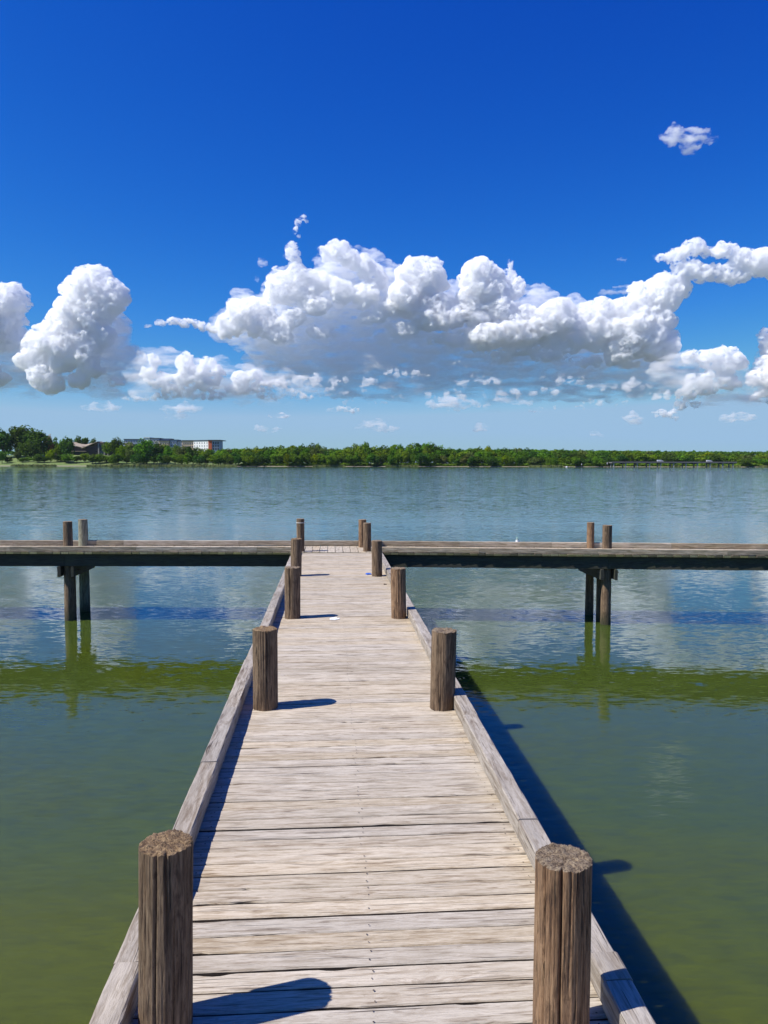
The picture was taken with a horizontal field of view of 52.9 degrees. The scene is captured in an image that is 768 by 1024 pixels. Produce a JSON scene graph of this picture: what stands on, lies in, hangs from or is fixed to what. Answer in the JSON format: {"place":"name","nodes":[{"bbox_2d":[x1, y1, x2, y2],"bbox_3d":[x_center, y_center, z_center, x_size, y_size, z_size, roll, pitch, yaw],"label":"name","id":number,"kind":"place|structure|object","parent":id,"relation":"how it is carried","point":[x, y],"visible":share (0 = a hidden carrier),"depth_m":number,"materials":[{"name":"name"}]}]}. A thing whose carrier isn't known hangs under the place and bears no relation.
{"place":"outdoors","nodes":[
{"label":"outdoors","id":0,"kind":"place"},
{"bbox_2d":[0,455,757,466],"bbox_3d":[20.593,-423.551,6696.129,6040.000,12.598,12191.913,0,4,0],"label":"shore ground","id":1,"kind":"structure","parent":0,"point":[58,463],"depth_m":726.81,"materials":[{"name":"green plant"}]},
{"bbox_2d":[0,451,6,460],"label":"bush","id":2,"kind":"object","parent":1,"relation":"on","point":[2,455],"visible":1,"depth_m":723.81,"materials":[{"name":"green plant"}]},
{"bbox_2d":[0,428,14,452],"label":"broad tree","id":3,"kind":"object","parent":1,"relation":"on","point":[6,443],"visible":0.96,"depth_m":770.43,"materials":[{"name":"green plant"}]},
{"bbox_2d":[13,448,21,458],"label":"slender tree","id":4,"kind":"object","parent":1,"relation":"on","point":[17,454],"visible":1,"depth_m":734.73,"materials":[{"name":"green plant"}]},
{"bbox_2d":[8,425,33,455],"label":"broad tree","id":5,"kind":"object","parent":1,"relation":"on","point":[15,433],"visible":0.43,"depth_m":775.37,"materials":[{"name":"green plant"}]},
{"bbox_2d":[16,439,42,457],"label":"round tree","id":6,"kind":"object","parent":1,"relation":"on","point":[31,449],"visible":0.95,"depth_m":749.70,"materials":[{"name":"green plant"}]},
{"bbox_2d":[19,428,53,451],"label":"broad tree","id":7,"kind":"object","parent":1,"relation":"on","point":[39,436],"visible":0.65,"depth_m":773.20,"materials":[{"name":"green plant"}]},
{"bbox_2d":[31,454,41,462],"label":"bush","id":8,"kind":"object","parent":1,"relation":"on","point":[36,457],"visible":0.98,"depth_m":723.08,"materials":[{"name":"green plant"}]},
{"bbox_2d":[45,449,54,461],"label":"bush","id":9,"kind":"object","parent":1,"relation":"on","point":[50,454],"visible":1,"depth_m":726.31,"materials":[{"name":"green plant"}]},
{"bbox_2d":[53,444,62,454],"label":"park tree","id":10,"kind":"object","parent":1,"relation":"on","point":[57,449],"visible":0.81,"depth_m":770.09,"materials":[{"name":"green plant"}]},
{"bbox_2d":[59,437,74,454],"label":"broad tree","id":11,"kind":"object","parent":1,"relation":"on","point":[65,444],"visible":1,"depth_m":753.10,"materials":[{"name":"green plant"}]},
{"bbox_2d":[61,454,75,462],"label":"bush","id":12,"kind":"object","parent":1,"relation":"on","point":[68,457],"visible":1,"depth_m":721.93,"materials":[{"name":"green plant"}]},
{"bbox_2d":[74,436,89,443],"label":"round tree","id":13,"kind":"object","parent":1,"relation":"on","point":[85,440],"visible":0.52,"depth_m":830.69,"materials":[{"name":"green plant"}]},
{"bbox_2d":[71,441,114,454],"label":"brown house","id":14,"kind":"structure","parent":1,"relation":"on","point":[89,449],"depth_m":812.09,"materials":[{"name":"beige brick"}]},
{"bbox_2d":[94,453,107,462],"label":"bush","id":15,"kind":"object","parent":1,"relation":"on","point":[101,457],"visible":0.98,"depth_m":726.83,"materials":[{"name":"green plant"}]},
{"bbox_2d":[101,442,111,455],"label":"park tree","id":16,"kind":"object","parent":1,"relation":"on","point":[105,449],"visible":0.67,"depth_m":793.93,"materials":[{"name":"green plant"}]},
{"bbox_2d":[106,454,119,463],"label":"bush","id":17,"kind":"object","parent":1,"relation":"on","point":[113,459],"visible":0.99,"depth_m":723.37,"materials":[{"name":"green plant"}]},
{"bbox_2d":[108,438,124,453],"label":"broad tree","id":18,"kind":"object","parent":1,"relation":"on","point":[114,443],"visible":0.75,"depth_m":770.35,"materials":[{"name":"green plant"}]},
{"bbox_2d":[114,445,125,457],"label":"yellow tree","id":19,"kind":"object","parent":1,"relation":"on","point":[120,450],"visible":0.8,"depth_m":746.36,"materials":[{"name":"green plant"}]},
{"bbox_2d":[125,443,136,462],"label":"olive tree","id":20,"kind":"object","parent":1,"relation":"on","point":[129,452],"visible":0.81,"depth_m":738.25,"materials":[{"name":"green plant"}]},
{"bbox_2d":[130,453,143,464],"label":"bush","id":21,"kind":"object","parent":1,"relation":"on","point":[136,458],"visible":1,"depth_m":726.47,"materials":[{"name":"green plant"}]},
{"bbox_2d":[133,438,154,463],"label":"broad tree","id":22,"kind":"object","parent":1,"relation":"on","point":[144,448],"visible":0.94,"depth_m":730.82,"materials":[{"name":"green plant"}]},
{"bbox_2d":[148,453,161,463],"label":"bush","id":23,"kind":"object","parent":1,"relation":"on","point":[152,457],"visible":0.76,"depth_m":732.14,"materials":[{"name":"green plant"}]},
{"bbox_2d":[152,441,164,462],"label":"broad tree","id":24,"kind":"object","parent":1,"relation":"on","point":[159,448],"visible":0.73,"depth_m":748.74,"materials":[{"name":"green plant"}]},
{"bbox_2d":[156,453,168,464],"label":"bush","id":25,"kind":"object","parent":1,"relation":"on","point":[159,457],"visible":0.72,"depth_m":726.85,"materials":[{"name":"green plant"}]},
{"bbox_2d":[161,454,172,463],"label":"bush","id":26,"kind":"object","parent":1,"relation":"on","point":[167,459],"visible":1,"depth_m":723.65,"materials":[{"name":"green plant"}]},
{"bbox_2d":[162,445,172,463],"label":"round tree","id":27,"kind":"object","parent":1,"relation":"on","point":[167,450],"visible":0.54,"depth_m":740.25,"materials":[{"name":"green plant"}]},
{"bbox_2d":[124,437,224,453],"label":"apartment block","id":28,"kind":"structure","parent":1,"relation":"on","point":[215,445],"depth_m":876.89,"materials":[{"name":"grey concrete"}]},
{"bbox_2d":[170,444,179,454],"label":"park tree","id":29,"kind":"object","parent":1,"relation":"on","point":[176,448],"visible":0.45,"depth_m":783.69,"materials":[{"name":"green plant"}]},
{"bbox_2d":[175,455,184,463],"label":"bush","id":30,"kind":"object","parent":1,"relation":"on","point":[179,460],"visible":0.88,"depth_m":728.51,"materials":[{"name":"green plant"}]},
{"bbox_2d":[176,445,187,455],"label":"olive tree","id":31,"kind":"object","parent":1,"relation":"on","point":[181,450],"visible":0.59,"depth_m":743.46,"materials":[{"name":"green plant"}]},
{"bbox_2d":[181,452,192,463],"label":"bush","id":32,"kind":"object","parent":1,"relation":"on","point":[187,458],"visible":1,"depth_m":723.40,"materials":[{"name":"green plant"}]},
{"bbox_2d":[186,447,200,463],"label":"round tree","id":33,"kind":"object","parent":1,"relation":"on","point":[190,451],"visible":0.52,"depth_m":739.63,"materials":[{"name":"green plant"}]},
{"bbox_2d":[192,455,205,464],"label":"bush","id":34,"kind":"object","parent":1,"relation":"on","point":[198,459],"visible":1,"depth_m":722.89,"materials":[{"name":"green plant"}]},
{"bbox_2d":[199,449,210,463],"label":"round tree","id":35,"kind":"object","parent":1,"relation":"on","point":[205,452],"visible":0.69,"depth_m":735.90,"materials":[{"name":"green plant"}]},
{"bbox_2d":[210,454,225,463],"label":"bush","id":36,"kind":"object","parent":1,"relation":"on","point":[217,458],"visible":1,"depth_m":722.56,"materials":[{"name":"green plant"}]},
{"bbox_2d":[214,449,230,463],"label":"broad tree","id":37,"kind":"object","parent":1,"relation":"on","point":[222,451],"visible":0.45,"depth_m":740.09,"materials":[{"name":"green plant"}]},
{"bbox_2d":[234,455,241,463],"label":"shore tree","id":38,"kind":"object","parent":1,"relation":"on","point":[237,458],"visible":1,"depth_m":711.00,"materials":[{"name":"green plant"}]},
{"bbox_2d":[241,456,249,465],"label":"shore tree","id":39,"kind":"object","parent":1,"relation":"on","point":[245,460],"visible":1,"depth_m":711.80,"materials":[{"name":"green plant"}]},
{"bbox_2d":[254,454,263,465],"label":"shore tree","id":40,"kind":"object","parent":1,"relation":"on","point":[260,458],"visible":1,"depth_m":713.85,"materials":[{"name":"green plant"}]},
{"bbox_2d":[262,455,270,465],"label":"shore tree","id":41,"kind":"object","parent":1,"relation":"on","point":[267,459],"visible":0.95,"depth_m":714.12,"materials":[{"name":"green plant"}]},
{"bbox_2d":[270,454,278,463],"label":"shore tree","id":42,"kind":"object","parent":1,"relation":"on","point":[273,458],"visible":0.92,"depth_m":712.23,"materials":[{"name":"green plant"}]},
{"bbox_2d":[275,448,286,456],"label":"shore tree","id":43,"kind":"object","parent":1,"relation":"on","point":[282,453],"visible":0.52,"depth_m":720.56,"materials":[{"name":"green plant"}]},
{"bbox_2d":[283,454,290,464],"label":"shore tree","id":44,"kind":"object","parent":1,"relation":"on","point":[286,460],"visible":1,"depth_m":706.55,"materials":[{"name":"green plant"}]},
{"bbox_2d":[289,453,299,465],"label":"shore tree","id":45,"kind":"object","parent":1,"relation":"on","point":[294,458],"visible":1,"depth_m":707.68,"materials":[{"name":"green plant"}]},
{"bbox_2d":[298,453,305,463],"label":"shore tree","id":46,"kind":"object","parent":1,"relation":"on","point":[301,457],"visible":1,"depth_m":710.29,"materials":[{"name":"green plant"}]},
{"bbox_2d":[303,452,310,462],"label":"shore tree","id":47,"kind":"object","parent":1,"relation":"on","point":[306,456],"visible":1,"depth_m":712.01,"materials":[{"name":"green plant"}]},
{"bbox_2d":[310,454,320,464],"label":"shore tree","id":48,"kind":"object","parent":1,"relation":"on","point":[314,460],"visible":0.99,"depth_m":711.34,"materials":[{"name":"green plant"}]},
{"bbox_2d":[308,446,324,459],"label":"shore tree","id":49,"kind":"object","parent":1,"relation":"on","point":[314,451],"visible":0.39,"depth_m":723.97,"materials":[{"name":"green plant"}]},
{"bbox_2d":[316,453,325,462],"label":"shore tree","id":50,"kind":"object","parent":1,"relation":"on","point":[322,457],"visible":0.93,"depth_m":713.25,"materials":[{"name":"green plant"}]},
{"bbox_2d":[325,454,336,464],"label":"shore tree","id":51,"kind":"object","parent":1,"relation":"on","point":[330,459],"visible":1,"depth_m":708.09,"materials":[{"name":"green plant"}]},
{"bbox_2d":[336,449,346,462],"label":"shore tree","id":52,"kind":"object","parent":1,"relation":"on","point":[338,453],"visible":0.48,"depth_m":729.18,"materials":[{"name":"green plant"}]},
{"bbox_2d":[346,454,354,462],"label":"shore tree","id":53,"kind":"object","parent":1,"relation":"on","point":[349,459],"visible":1,"depth_m":714.16,"materials":[{"name":"green plant"}]},
{"bbox_2d":[352,444,364,461],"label":"shore tree","id":54,"kind":"object","parent":1,"relation":"on","point":[360,451],"visible":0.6,"depth_m":725.40,"materials":[{"name":"green plant"}]},
{"bbox_2d":[360,452,368,462],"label":"shore tree","id":55,"kind":"object","parent":1,"relation":"on","point":[363,457],"visible":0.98,"depth_m":720.30,"materials":[{"name":"green plant"}]},
{"bbox_2d":[366,453,375,465],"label":"shore tree","id":56,"kind":"object","parent":1,"relation":"on","point":[370,457],"visible":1,"depth_m":715.77,"materials":[{"name":"green plant"}]},
{"bbox_2d":[373,455,381,464],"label":"shore tree","id":57,"kind":"object","parent":1,"relation":"on","point":[376,460],"visible":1,"depth_m":716.37,"materials":[{"name":"green plant"}]},
{"bbox_2d":[379,454,387,463],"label":"shore tree","id":58,"kind":"object","parent":1,"relation":"on","point":[384,458],"visible":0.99,"depth_m":719.33,"materials":[{"name":"green plant"}]},
{"bbox_2d":[0,448,767,462],"bbox_3d":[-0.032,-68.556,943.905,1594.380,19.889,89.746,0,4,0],"label":"distant wood","id":59,"kind":"object","parent":1,"relation":"on","point":[633,451],"visible":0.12,"depth_m":947.49,"materials":[{"name":"green plant"}]},
{"bbox_2d":[377,448,390,456],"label":"shore tree","id":60,"kind":"object","parent":1,"relation":"on","point":[384,451],"visible":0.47,"depth_m":728.55,"materials":[{"name":"green plant"}]},
{"bbox_2d":[10,464,767,466],"bbox_3d":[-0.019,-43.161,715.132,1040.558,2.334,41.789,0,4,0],"label":"shore reeds","id":61,"kind":"object","parent":1,"relation":"on","point":[325,465],"visible":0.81,"depth_m":714.32,"materials":[{"name":"green plant"}]},
{"bbox_2d":[387,454,396,464],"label":"shore tree","id":62,"kind":"object","parent":1,"relation":"on","point":[390,458],"visible":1,"depth_m":714.15,"materials":[{"name":"green plant"}]},
{"bbox_2d":[394,453,402,461],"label":"shore tree","id":63,"kind":"object","parent":1,"relation":"on","point":[398,457],"visible":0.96,"depth_m":718.85,"materials":[{"name":"green plant"}]},
{"bbox_2d":[395,449,409,462],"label":"shore tree","id":64,"kind":"object","parent":1,"relation":"on","point":[401,452],"visible":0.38,"depth_m":729.04,"materials":[{"name":"green plant"}]},
{"bbox_2d":[401,453,408,462],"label":"shore tree","id":65,"kind":"object","parent":1,"relation":"on","point":[405,456],"visible":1,"depth_m":718.91,"materials":[{"name":"green plant"}]},
{"bbox_2d":[405,447,415,461],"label":"shore tree","id":66,"kind":"object","parent":1,"relation":"on","point":[412,451],"visible":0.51,"depth_m":733.46,"materials":[{"name":"green plant"}]},
{"bbox_2d":[414,445,425,462],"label":"shore tree","id":67,"kind":"object","parent":1,"relation":"on","point":[418,451],"visible":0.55,"depth_m":736.46,"materials":[{"name":"green plant"}]},
{"bbox_2d":[415,452,426,465],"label":"shore tree","id":68,"kind":"object","parent":1,"relation":"on","point":[419,458],"visible":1,"depth_m":717.09,"materials":[{"name":"green plant"}]},
{"bbox_2d":[421,447,434,462],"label":"shore tree","id":69,"kind":"object","parent":1,"relation":"on","point":[426,450],"visible":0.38,"depth_m":734.74,"materials":[{"name":"green plant"}]},
{"bbox_2d":[424,452,433,463],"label":"shore tree","id":70,"kind":"object","parent":1,"relation":"on","point":[429,458],"visible":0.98,"depth_m":719.39,"materials":[{"name":"green plant"}]},
{"bbox_2d":[432,454,440,462],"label":"shore tree","id":71,"kind":"object","parent":1,"relation":"on","point":[436,458],"visible":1,"depth_m":722.72,"materials":[{"name":"green plant"}]},
{"bbox_2d":[431,449,444,461],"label":"shore tree","id":72,"kind":"object","parent":1,"relation":"on","point":[440,453],"visible":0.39,"depth_m":731.76,"materials":[{"name":"green plant"}]},
{"bbox_2d":[466,456,475,464],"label":"shore tree","id":73,"kind":"object","parent":1,"relation":"on","point":[471,461],"visible":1,"depth_m":717.06,"materials":[{"name":"green plant"}]},
{"bbox_2d":[474,456,483,464],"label":"shore tree","id":74,"kind":"object","parent":1,"relation":"on","point":[478,459],"visible":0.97,"depth_m":718.82,"materials":[{"name":"green plant"}]},
{"bbox_2d":[480,450,493,462],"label":"shore tree","id":75,"kind":"object","parent":1,"relation":"on","point":[489,453],"visible":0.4,"depth_m":735.41,"materials":[{"name":"green plant"}]},
{"bbox_2d":[484,456,496,465],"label":"shore tree","id":76,"kind":"object","parent":1,"relation":"on","point":[491,460],"visible":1,"depth_m":719.78,"materials":[{"name":"green plant"}]},
{"bbox_2d":[223,461,767,466],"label":"shore scrub","id":77,"kind":"object","parent":1,"relation":"on","point":[462,464],"visible":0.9,"depth_m":719.29,"materials":[{"name":"green plant"}]},
{"bbox_2d":[501,455,508,463],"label":"shore tree","id":78,"kind":"object","parent":1,"relation":"on","point":[504,459],"visible":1,"depth_m":723.37,"materials":[{"name":"green plant"}]},
{"bbox_2d":[509,451,523,461],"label":"shore tree","id":79,"kind":"object","parent":1,"relation":"on","point":[513,453],"visible":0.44,"depth_m":733.87,"materials":[{"name":"green plant"}]},
{"bbox_2d":[513,456,521,465],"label":"shore tree","id":80,"kind":"object","parent":1,"relation":"on","point":[518,460],"visible":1,"depth_m":719.57,"materials":[{"name":"green plant"}]},
{"bbox_2d":[527,457,538,464],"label":"shore tree","id":81,"kind":"object","parent":1,"relation":"on","point":[533,460],"visible":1,"depth_m":718.02,"materials":[{"name":"green plant"}]},
{"bbox_2d":[571,456,580,464],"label":"shore tree","id":82,"kind":"object","parent":1,"relation":"on","point":[574,460],"visible":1,"depth_m":712.48,"materials":[{"name":"green plant"}]},
{"bbox_2d":[604,456,613,464],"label":"shore tree","id":83,"kind":"object","parent":1,"relation":"on","point":[608,459],"visible":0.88,"depth_m":720.54,"materials":[{"name":"green plant"}]},
{"bbox_2d":[616,454,630,463],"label":"shore tree","id":84,"kind":"object","parent":1,"relation":"on","point":[621,457],"visible":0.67,"depth_m":729.49,"materials":[{"name":"green plant"}]},
{"bbox_2d":[626,452,635,460],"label":"shore tree","id":85,"kind":"object","parent":1,"relation":"on","point":[630,456],"visible":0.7,"depth_m":734.72,"materials":[{"name":"green plant"}]},
{"bbox_2d":[633,453,648,460],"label":"shore tree","id":86,"kind":"object","parent":1,"relation":"on","point":[640,457],"visible":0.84,"depth_m":733.40,"materials":[{"name":"green plant"}]},
{"bbox_2d":[643,454,655,460],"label":"shore tree","id":87,"kind":"object","parent":1,"relation":"on","point":[650,457],"visible":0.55,"depth_m":735.91,"materials":[{"name":"green plant"}]},
{"bbox_2d":[658,454,671,461],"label":"shore tree","id":88,"kind":"object","parent":1,"relation":"on","point":[664,458],"visible":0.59,"depth_m":735.78,"materials":[{"name":"green plant"}]},
{"bbox_2d":[669,454,679,461],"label":"shore tree","id":89,"kind":"object","parent":1,"relation":"on","point":[673,458],"visible":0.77,"depth_m":741.11,"materials":[{"name":"green plant"}]},
{"bbox_2d":[674,453,688,461],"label":"shore tree","id":90,"kind":"object","parent":1,"relation":"on","point":[681,456],"visible":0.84,"depth_m":742.51,"materials":[{"name":"green plant"}]},
{"bbox_2d":[683,455,699,463],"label":"shore tree","id":91,"kind":"object","parent":1,"relation":"on","point":[691,458],"visible":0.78,"depth_m":741.25,"materials":[{"name":"green plant"}]},
{"bbox_2d":[694,455,705,461],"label":"shore tree","id":92,"kind":"object","parent":1,"relation":"on","point":[698,459],"visible":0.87,"depth_m":738.98,"materials":[{"name":"green plant"}]},
{"bbox_2d":[705,454,721,461],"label":"shore tree","id":93,"kind":"object","parent":1,"relation":"on","point":[714,457],"visible":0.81,"depth_m":739.24,"materials":[{"name":"green plant"}]},
{"bbox_2d":[739,458,750,465],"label":"shore tree","id":94,"kind":"object","parent":1,"relation":"on","point":[745,461],"visible":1,"depth_m":719.59,"materials":[{"name":"green plant"}]},
{"bbox_2d":[0,466,767,1023],"bbox_3d":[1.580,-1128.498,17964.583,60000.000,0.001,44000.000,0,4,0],"label":"lake water","id":95,"kind":"structure","parent":0,"point":[630,742],"depth_m":10.37,"materials":[{"name":"green liquid"}]},
{"bbox_2d":[89,538,655,1023],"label":"dock walkway","id":96,"kind":"structure","parent":95,"relation":"in","point":[355,834],"depth_m":3.13,"materials":[{"name":"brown wood"}]},
{"bbox_2d":[0,518,767,624],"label":"cross pier","id":97,"kind":"structure","parent":95,"relation":"in","point":[604,560],"depth_m":14.39,"materials":[{"name":"brown wood"}]},
{"bbox_2d":[609,461,736,466],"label":"bridge","id":98,"kind":"structure","parent":95,"relation":"in","point":[657,462],"depth_m":697.55,"materials":[{"name":"concrete"}]},
{"bbox_2d":[0,0,767,462],"label":"sky","id":99,"kind":"structure","parent":0,"point":[336,224],"materials":[{"name":"blue"}]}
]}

